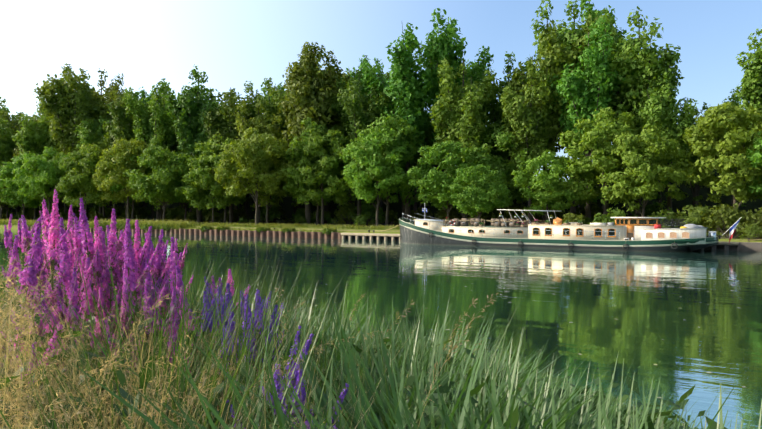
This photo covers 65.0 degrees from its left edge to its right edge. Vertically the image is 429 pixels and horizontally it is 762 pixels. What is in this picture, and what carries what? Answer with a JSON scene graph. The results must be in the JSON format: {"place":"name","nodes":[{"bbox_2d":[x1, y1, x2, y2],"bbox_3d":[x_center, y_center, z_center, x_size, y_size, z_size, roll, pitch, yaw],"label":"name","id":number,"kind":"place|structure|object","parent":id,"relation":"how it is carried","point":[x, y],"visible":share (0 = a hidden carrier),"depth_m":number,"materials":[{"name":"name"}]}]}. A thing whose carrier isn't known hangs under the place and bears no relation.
{"place":"outdoors","nodes":[
{"label":"outdoors","id":0,"kind":"place"},
{"bbox_2d":[0,229,761,428],"bbox_3d":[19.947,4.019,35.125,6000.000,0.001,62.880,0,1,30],"label":"water","id":1,"kind":"structure","parent":0,"point":[608,313],"depth_m":29.36,"materials":[{"name":"green liquid"}]},
{"bbox_2d":[399,208,741,251],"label":"barge","id":2,"kind":"object","parent":1,"relation":"in","point":[645,234],"visible":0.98,"depth_m":65.07,"materials":[{"name":"beige metal"}]},
{"bbox_2d":[0,218,761,241],"bbox_3d":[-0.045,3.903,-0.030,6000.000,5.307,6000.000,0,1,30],"label":"ground","id":3,"kind":"structure","parent":0,"point":[393,231],"depth_m":98.47,"materials":[{"name":"green plant"}]},
{"bbox_2d":[0,164,15,218],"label":"tree","id":4,"kind":"object","parent":3,"relation":"on","point":[2,206],"visible":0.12,"depth_m":155.64,"materials":[{"name":"green plant"}]},
{"bbox_2d":[0,115,16,212],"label":"tree","id":5,"kind":"object","parent":3,"relation":"on","point":[7,145],"visible":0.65,"depth_m":168.17,"materials":[{"name":"green plant"}]},
{"bbox_2d":[0,110,35,216],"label":"poplar","id":6,"kind":"object","parent":3,"relation":"on","point":[4,115],"visible":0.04,"depth_m":177.39,"materials":[{"name":"green plant"}]},
{"bbox_2d":[0,153,42,216],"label":"maple","id":7,"kind":"object","parent":3,"relation":"on","point":[11,193],"visible":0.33,"depth_m":147.43,"materials":[{"name":"green plant"}]},
{"bbox_2d":[0,152,52,219],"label":"maple","id":8,"kind":"object","parent":3,"relation":"on","point":[13,158],"depth_m":152.96,"materials":[{"name":"green plant"}]},
{"bbox_2d":[11,115,41,209],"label":"poplar","id":9,"kind":"object","parent":3,"relation":"on","point":[37,120],"depth_m":172.74,"materials":[{"name":"green plant"}]},
{"bbox_2d":[25,209,39,219],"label":"scrub","id":10,"kind":"object","parent":3,"relation":"on","point":[31,214],"visible":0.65,"depth_m":163.79,"materials":[{"name":"green plant"}]},
{"bbox_2d":[11,105,59,212],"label":"poplar","id":11,"kind":"object","parent":3,"relation":"on","point":[32,136],"visible":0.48,"depth_m":153.49,"materials":[{"name":"green plant"}]},
{"bbox_2d":[12,146,76,213],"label":"maple","id":12,"kind":"object","parent":3,"relation":"on","point":[50,175],"visible":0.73,"depth_m":140.56,"materials":[{"name":"green plant"}]},
{"bbox_2d":[36,151,84,218],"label":"maple","id":13,"kind":"object","parent":3,"relation":"on","point":[58,155],"visible":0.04,"depth_m":148.13,"materials":[{"name":"green plant"}]},
{"bbox_2d":[32,63,100,214],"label":"poplar","id":14,"kind":"object","parent":3,"relation":"on","point":[69,110],"visible":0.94,"depth_m":148.82,"materials":[{"name":"green plant"}]},
{"bbox_2d":[56,146,110,215],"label":"maple","id":15,"kind":"object","parent":3,"relation":"on","point":[77,177],"visible":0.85,"depth_m":134.38,"materials":[{"name":"green plant"}]},
{"bbox_2d":[74,116,114,215],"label":"poplar","id":16,"kind":"object","parent":3,"relation":"on","point":[95,134],"visible":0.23,"depth_m":145.77,"materials":[{"name":"green plant"}]},
{"bbox_2d":[71,138,123,218],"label":"maple","id":17,"kind":"object","parent":3,"relation":"on","point":[99,150],"visible":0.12,"depth_m":142.70,"materials":[{"name":"green plant"}]},
{"bbox_2d":[82,68,124,105],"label":"poplar","id":18,"kind":"object","parent":3,"relation":"on","point":[115,86],"visible":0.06,"depth_m":173.19,"materials":[{"name":"green plant"}]},
{"bbox_2d":[86,87,122,220],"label":"poplar","id":19,"kind":"object","parent":3,"relation":"on","point":[105,109],"visible":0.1,"depth_m":154.69,"materials":[{"name":"green plant"}]},
{"bbox_2d":[102,204,123,219],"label":"scrub","id":20,"kind":"object","parent":3,"relation":"on","point":[108,211],"visible":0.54,"depth_m":154.64,"materials":[{"name":"green plant"}]},
{"bbox_2d":[102,88,139,219],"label":"poplar","id":21,"kind":"object","parent":3,"relation":"on","point":[122,126],"visible":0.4,"depth_m":137.39,"materials":[{"name":"green plant"}]},
{"bbox_2d":[92,137,158,218],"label":"maple","id":22,"kind":"object","parent":3,"relation":"on","point":[122,155],"visible":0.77,"depth_m":128.93,"materials":[{"name":"green plant"}]},
{"bbox_2d":[103,149,148,220],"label":"maple","id":23,"kind":"object","parent":3,"relation":"on","point":[116,187],"visible":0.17,"depth_m":132.24,"materials":[{"name":"green plant"}]},
{"bbox_2d":[123,208,144,219],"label":"scrub","id":24,"kind":"object","parent":3,"relation":"on","point":[139,215],"visible":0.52,"depth_m":143.09,"materials":[{"name":"green plant"}]},
{"bbox_2d":[119,203,150,220],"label":"scrub","id":25,"kind":"object","parent":3,"relation":"on","point":[142,210],"visible":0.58,"depth_m":149.79,"materials":[{"name":"green plant"}]},
{"bbox_2d":[123,87,153,219],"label":"poplar","id":26,"kind":"object","parent":3,"relation":"on","point":[143,92],"visible":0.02,"depth_m":159.44,"materials":[{"name":"green plant"}]},
{"bbox_2d":[122,85,178,219],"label":"poplar","id":27,"kind":"object","parent":3,"relation":"on","point":[149,124],"visible":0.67,"depth_m":133.95,"materials":[{"name":"green plant"}]},
{"bbox_2d":[123,145,194,219],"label":"maple","id":28,"kind":"object","parent":3,"relation":"on","point":[165,190],"visible":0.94,"depth_m":122.68,"materials":[{"name":"green plant"}]},
{"bbox_2d":[145,80,178,220],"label":"poplar","id":29,"kind":"object","parent":3,"relation":"on","point":[164,109],"depth_m":141.04,"materials":[{"name":"green plant"}]},
{"bbox_2d":[166,206,187,220],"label":"scrub","id":30,"kind":"object","parent":3,"relation":"on","point":[172,213],"visible":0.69,"depth_m":143.08,"materials":[{"name":"green plant"}]},
{"bbox_2d":[148,151,211,220],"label":"maple","id":31,"kind":"object","parent":3,"relation":"on","point":[182,200],"visible":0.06,"depth_m":129.85,"materials":[{"name":"green plant"}]},
{"bbox_2d":[156,64,226,222],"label":"poplar","id":32,"kind":"object","parent":3,"relation":"on","point":[187,109],"visible":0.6,"depth_m":128.61,"materials":[{"name":"green plant"}]},
{"bbox_2d":[186,205,211,221],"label":"scrub","id":33,"kind":"object","parent":3,"relation":"on","point":[194,214],"visible":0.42,"depth_m":135.89,"materials":[{"name":"green plant"}]},
{"bbox_2d":[182,152,240,223],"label":"maple","id":34,"kind":"object","parent":3,"relation":"on","point":[213,189],"visible":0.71,"depth_m":117.71,"materials":[{"name":"green plant"}]},
{"bbox_2d":[203,213,219,222],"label":"brush","id":35,"kind":"object","parent":3,"relation":"on","point":[208,217],"visible":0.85,"depth_m":127.79,"materials":[{"name":"green plant"}]},
{"bbox_2d":[92,220,333,234],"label":"bank weeds","id":36,"kind":"object","parent":3,"relation":"on","point":[220,228],"visible":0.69,"depth_m":102.76,"materials":[{"name":"green plant"}]},
{"bbox_2d":[189,134,252,222],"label":"maple","id":37,"kind":"object","parent":3,"relation":"on","point":[214,145],"visible":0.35,"depth_m":120.79,"materials":[{"name":"green plant"}]},
{"bbox_2d":[203,87,248,222],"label":"poplar","id":38,"kind":"object","parent":3,"relation":"on","point":[227,120],"visible":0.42,"depth_m":125.38,"materials":[{"name":"green plant"}]},
{"bbox_2d":[228,208,249,222],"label":"scrub","id":39,"kind":"object","parent":3,"relation":"on","point":[241,214],"visible":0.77,"depth_m":130.22,"materials":[{"name":"green plant"}]},
{"bbox_2d":[213,127,291,223],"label":"maple","id":40,"kind":"object","parent":3,"relation":"on","point":[254,161],"visible":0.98,"depth_m":108.63,"materials":[{"name":"green plant"}]},
{"bbox_2d":[242,112,262,221],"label":"poplar","id":41,"kind":"object","parent":3,"relation":"on","point":[246,204],"visible":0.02,"depth_m":142.97,"materials":[{"name":"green plant"}]},
{"bbox_2d":[234,100,281,223],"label":"poplar","id":42,"kind":"object","parent":3,"relation":"on","point":[260,125],"visible":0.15,"depth_m":120.63,"materials":[{"name":"green plant"}]},
{"bbox_2d":[231,132,295,223],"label":"maple","id":43,"kind":"object","parent":3,"relation":"on","point":[275,202],"visible":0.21,"depth_m":118.26,"materials":[{"name":"green plant"}]},
{"bbox_2d":[241,77,289,222],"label":"poplar","id":44,"kind":"object","parent":3,"relation":"on","point":[270,109],"visible":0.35,"depth_m":127.94,"materials":[{"name":"green plant"}]},
{"bbox_2d":[252,204,282,222],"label":"scrub","id":45,"kind":"object","parent":3,"relation":"on","point":[272,214],"visible":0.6,"depth_m":126.04,"materials":[{"name":"green plant"}]},
{"bbox_2d":[260,205,288,222],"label":"scrub","id":46,"kind":"object","parent":3,"relation":"on","point":[282,212],"visible":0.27,"depth_m":132.81,"materials":[{"name":"green plant"}]},
{"bbox_2d":[261,81,301,215],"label":"poplar","id":47,"kind":"object","parent":3,"relation":"on","point":[279,87],"depth_m":146.97,"materials":[{"name":"green plant"}]},
{"bbox_2d":[271,90,297,221],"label":"poplar","id":48,"kind":"object","parent":3,"relation":"on","point":[294,204],"visible":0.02,"depth_m":138.64,"materials":[{"name":"green plant"}]},
{"bbox_2d":[290,208,312,220],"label":"scrub","id":49,"kind":"object","parent":3,"relation":"on","point":[300,212],"visible":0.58,"depth_m":127.77,"materials":[{"name":"green plant"}]},
{"bbox_2d":[278,41,343,222],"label":"poplar","id":50,"kind":"object","parent":3,"relation":"on","point":[306,97],"visible":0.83,"depth_m":110.98,"materials":[{"name":"green plant"}]},
{"bbox_2d":[277,117,348,224],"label":"maple","id":51,"kind":"object","parent":3,"relation":"on","point":[292,185],"visible":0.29,"depth_m":109.11,"materials":[{"name":"green plant"}]},
{"bbox_2d":[282,128,351,225],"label":"maple","id":52,"kind":"object","parent":3,"relation":"on","point":[331,167],"visible":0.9,"depth_m":106.32,"materials":[{"name":"green plant"}]},
{"bbox_2d":[311,211,332,224],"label":"scrub","id":53,"kind":"object","parent":3,"relation":"on","point":[326,217],"visible":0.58,"depth_m":117.26,"materials":[{"name":"green plant"}]},
{"bbox_2d":[316,64,341,222],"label":"poplar","id":54,"kind":"object","parent":3,"relation":"on","point":[326,208],"visible":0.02,"depth_m":128.01,"materials":[{"name":"green plant"}]},
{"bbox_2d":[331,202,363,224],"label":"scrub","id":55,"kind":"object","parent":3,"relation":"on","point":[347,208],"visible":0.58,"depth_m":113.66,"materials":[{"name":"green plant"}]},
{"bbox_2d":[329,67,374,223],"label":"poplar","id":56,"kind":"object","parent":3,"relation":"on","point":[347,80],"visible":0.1,"depth_m":117.32,"materials":[{"name":"green plant"}]},
{"bbox_2d":[327,69,390,224],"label":"poplar","id":57,"kind":"object","parent":3,"relation":"on","point":[358,111],"visible":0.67,"depth_m":108.51,"materials":[{"name":"green plant"}]},
{"bbox_2d":[353,214,373,226],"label":"brush","id":58,"kind":"object","parent":3,"relation":"on","point":[361,219],"visible":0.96,"depth_m":103.45,"materials":[{"name":"green plant"}]},
{"bbox_2d":[342,55,388,220],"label":"poplar","id":59,"kind":"object","parent":3,"relation":"on","point":[369,75],"visible":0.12,"depth_m":121.55,"materials":[{"name":"green plant"}]},
{"bbox_2d":[348,200,384,224],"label":"scrub","id":60,"kind":"object","parent":3,"relation":"on","point":[366,211],"visible":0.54,"depth_m":111.27,"materials":[{"name":"green plant"}]},
{"bbox_2d":[340,126,415,225],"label":"maple","id":61,"kind":"object","parent":3,"relation":"on","point":[357,182],"visible":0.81,"depth_m":98.75,"materials":[{"name":"green plant"}]},
{"bbox_2d":[0,218,760,240],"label":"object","id":62,"kind":"object","parent":3,"relation":"on","point":[173,224],"visible":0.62,"depth_m":104.66,"materials":[{"name":"green plant"}]},
{"bbox_2d":[0,186,761,428],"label":"bank plants","id":63,"kind":"object","parent":3,"relation":"on","point":[87,352],"visible":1,"depth_m":2.39,"materials":[{"name":"green plant"}]},
{"bbox_2d":[375,64,391,219],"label":"poplar","id":64,"kind":"object","parent":3,"relation":"on","point":[387,74],"depth_m":137.50,"materials":[{"name":"green plant"}]},
{"bbox_2d":[344,113,432,225],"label":"maple","id":65,"kind":"object","parent":3,"relation":"on","point":[396,125],"visible":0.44,"depth_m":102.03,"materials":[{"name":"green plant"}]},
{"bbox_2d":[379,210,398,224],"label":"scrub","id":66,"kind":"object","parent":3,"relation":"on","point":[392,217],"visible":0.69,"depth_m":111.18,"materials":[{"name":"green plant"}]},
{"bbox_2d":[20,226,761,251],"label":"quay","id":67,"kind":"structure","parent":3,"relation":"on","point":[742,246],"depth_m":87.77,"materials":[{"name":"concrete"}]},
{"bbox_2d":[375,94,435,217],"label":"poplar","id":68,"kind":"object","parent":3,"relation":"on","point":[414,162],"visible":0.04,"depth_m":112.84,"materials":[{"name":"green plant"}]},
{"bbox_2d":[371,23,442,218],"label":"poplar","id":69,"kind":"object","parent":3,"relation":"on","point":[409,89],"visible":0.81,"depth_m":103.95,"materials":[{"name":"green plant"}]},
{"bbox_2d":[410,207,431,218],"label":"scrub","id":70,"kind":"object","parent":3,"relation":"on","point":[421,213],"visible":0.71,"depth_m":114.08,"materials":[{"name":"green plant"}]},
{"bbox_2d":[411,120,435,211],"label":"poplar","id":71,"kind":"object","parent":3,"relation":"on","point":[414,193],"visible":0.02,"depth_m":122.73,"materials":[{"name":"green plant"}]},
{"bbox_2d":[407,141,487,216],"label":"maple","id":72,"kind":"object","parent":3,"relation":"on","point":[437,192],"visible":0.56,"depth_m":93.62,"materials":[{"name":"green plant"}]},
{"bbox_2d":[435,207,461,219],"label":"scrub","id":73,"kind":"object","parent":3,"relation":"on","point":[453,212],"visible":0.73,"depth_m":103.36,"materials":[{"name":"green plant"}]},
{"bbox_2d":[417,8,493,218],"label":"poplar","id":74,"kind":"object","parent":3,"relation":"on","point":[441,46],"visible":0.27,"depth_m":104.33,"materials":[{"name":"green plant"}]},
{"bbox_2d":[429,58,502,217],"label":"poplar","id":75,"kind":"object","parent":3,"relation":"on","point":[463,112],"visible":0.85,"depth_m":98.62,"materials":[{"name":"green plant"}]},
{"bbox_2d":[450,164,509,218],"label":"maple","id":76,"kind":"object","parent":3,"relation":"on","point":[478,197],"visible":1,"depth_m":84.84,"materials":[{"name":"green plant"}]},
{"bbox_2d":[470,206,507,225],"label":"scrub","id":77,"kind":"object","parent":3,"relation":"on","point":[493,214],"visible":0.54,"depth_m":100.03,"materials":[{"name":"green plant"}]},
{"bbox_2d":[457,122,540,218],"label":"maple","id":78,"kind":"object","parent":3,"relation":"on","point":[494,162],"visible":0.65,"depth_m":95.06,"materials":[{"name":"green plant"}]},
{"bbox_2d":[473,51,537,218],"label":"poplar","id":79,"kind":"object","parent":3,"relation":"on","point":[494,110],"visible":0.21,"depth_m":103.24,"materials":[{"name":"green plant"}]},
{"bbox_2d":[495,202,527,220],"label":"scrub","id":80,"kind":"object","parent":3,"relation":"on","point":[515,207],"visible":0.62,"depth_m":98.30,"materials":[{"name":"green plant"}]},
{"bbox_2d":[497,57,559,223],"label":"poplar","id":81,"kind":"object","parent":3,"relation":"on","point":[526,122],"visible":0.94,"depth_m":93.66,"materials":[{"name":"green plant"}]},
{"bbox_2d":[511,149,579,220],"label":"maple","id":82,"kind":"object","parent":3,"relation":"on","point":[546,185],"visible":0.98,"depth_m":85.03,"materials":[{"name":"green plant"}]},
{"bbox_2d":[533,208,564,221],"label":"scrub","id":83,"kind":"object","parent":3,"relation":"on","point":[553,214],"visible":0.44,"depth_m":99.38,"materials":[{"name":"green plant"}]},
{"bbox_2d":[506,14,597,221],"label":"poplar","id":84,"kind":"object","parent":3,"relation":"on","point":[548,42],"visible":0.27,"depth_m":94.84,"materials":[{"name":"green plant"}]},
{"bbox_2d":[530,0,612,214],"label":"poplar","id":85,"kind":"object","parent":3,"relation":"on","point":[573,34],"visible":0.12,"depth_m":96.92,"materials":[{"name":"green plant"}]},
{"bbox_2d":[562,212,584,223],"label":"shrub","id":86,"kind":"object","parent":3,"relation":"on","point":[571,217],"visible":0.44,"depth_m":78.62,"materials":[{"name":"green plant"}]},
{"bbox_2d":[538,0,626,217],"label":"poplar","id":87,"kind":"object","parent":3,"relation":"on","point":[590,10],"visible":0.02,"depth_m":104.64,"materials":[{"name":"green plant"}]},
{"bbox_2d":[562,201,603,221],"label":"scrub","id":88,"kind":"object","parent":3,"relation":"on","point":[595,210],"visible":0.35,"depth_m":99.00,"materials":[{"name":"green plant"}]},
{"bbox_2d":[546,17,625,223],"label":"poplar","id":89,"kind":"object","parent":3,"relation":"on","point":[585,93],"visible":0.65,"depth_m":89.15,"materials":[{"name":"green plant"}]},
{"bbox_2d":[553,13,622,215],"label":"poplar","id":90,"kind":"object","parent":3,"relation":"on","point":[564,24],"depth_m":108.55,"materials":[{"name":"green plant"}]},
{"bbox_2d":[557,107,645,217],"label":"maple","id":91,"kind":"object","parent":3,"relation":"on","point":[597,136],"visible":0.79,"depth_m":83.67,"materials":[{"name":"green plant"}]},
{"bbox_2d":[587,207,627,224],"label":"shrub","id":92,"kind":"object","parent":3,"relation":"on","point":[618,213],"visible":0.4,"depth_m":75.72,"materials":[{"name":"green plant"}]},
{"bbox_2d":[583,20,637,214],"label":"poplar","id":93,"kind":"object","parent":3,"relation":"on","point":[597,190],"visible":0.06,"depth_m":97.78,"materials":[{"name":"green plant"}]},
{"bbox_2d":[591,6,684,216],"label":"poplar","id":94,"kind":"object","parent":3,"relation":"on","point":[634,70],"visible":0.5,"depth_m":87.37,"materials":[{"name":"green plant"}]},
{"bbox_2d":[596,123,696,216],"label":"maple","id":95,"kind":"object","parent":3,"relation":"on","point":[647,170],"visible":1,"depth_m":77.26,"materials":[{"name":"green plant"}]},
{"bbox_2d":[631,204,664,216],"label":"scrub","id":96,"kind":"object","parent":3,"relation":"on","point":[650,210],"visible":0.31,"depth_m":92.20,"materials":[{"name":"green plant"}]},
{"bbox_2d":[653,164,672,214],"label":"tree","id":97,"kind":"object","parent":3,"relation":"on","point":[659,196],"depth_m":99.29,"materials":[{"name":"green plant"}]},
{"bbox_2d":[650,210,683,227],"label":"shrub","id":98,"kind":"object","parent":3,"relation":"on","point":[668,217],"visible":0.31,"depth_m":70.78,"materials":[{"name":"green plant"}]},
{"bbox_2d":[639,65,697,225],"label":"poplar","id":99,"kind":"object","parent":3,"relation":"on","point":[663,112],"visible":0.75,"depth_m":83.37,"materials":[{"name":"green plant"}]},
{"bbox_2d":[677,118,711,204],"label":"poplar","id":100,"kind":"object","parent":3,"relation":"on","point":[698,190],"visible":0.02,"depth_m":104.34,"materials":[{"name":"green plant"}]},
{"bbox_2d":[668,205,726,233],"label":"shrub","id":101,"kind":"object","parent":3,"relation":"on","point":[697,215],"visible":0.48,"depth_m":69.89,"materials":[{"name":"green plant"}]},
{"bbox_2d":[681,102,726,215],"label":"poplar","id":102,"kind":"object","parent":3,"relation":"on","point":[693,158],"visible":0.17,"depth_m":89.71,"materials":[{"name":"green plant"}]},
{"bbox_2d":[682,101,761,208],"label":"maple","id":103,"kind":"object","parent":3,"relation":"on","point":[727,158],"visible":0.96,"depth_m":71.39,"materials":[{"name":"green plant"}]},
{"bbox_2d":[708,89,750,208],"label":"poplar","id":104,"kind":"object","parent":3,"relation":"on","point":[734,100],"visible":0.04,"depth_m":92.63,"materials":[{"name":"green plant"}]},
{"bbox_2d":[702,202,760,238],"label":"shrub","id":105,"kind":"object","parent":3,"relation":"on","point":[732,217],"visible":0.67,"depth_m":66.86,"materials":[{"name":"green plant"}]},
{"bbox_2d":[733,29,761,147],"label":"poplar","id":106,"kind":"object","parent":3,"relation":"on","point":[750,89],"visible":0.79,"depth_m":76.16,"materials":[{"name":"green plant"}]},
{"bbox_2d":[735,207,761,238],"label":"shrub","id":107,"kind":"object","parent":3,"relation":"on","point":[758,216],"visible":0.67,"depth_m":64.26,"materials":[{"name":"green plant"}]},
{"bbox_2d":[737,131,761,199],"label":"tree","id":108,"kind":"object","parent":3,"relation":"on","point":[754,157],"visible":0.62,"depth_m":68.79,"materials":[{"name":"green plant"}]},
{"bbox_2d":[739,224,761,240],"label":"shrub","id":109,"kind":"object","parent":3,"relation":"on","point":[750,233],"visible":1,"depth_m":62.46,"materials":[{"name":"green plant"}]},
{"bbox_2d":[0,0,761,179],"label":"sky","id":110,"kind":"structure","parent":0,"point":[235,42],"materials":[{"name":"blue"}]},
{"bbox_2d":[11,146,761,224],"bbox_3d":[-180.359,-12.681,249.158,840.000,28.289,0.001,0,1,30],"label":"deep wood backdrop","id":111,"kind":"structure","parent":0,"point":[396,206],"depth_m":136.63,"materials":[{"name":"green plant"}]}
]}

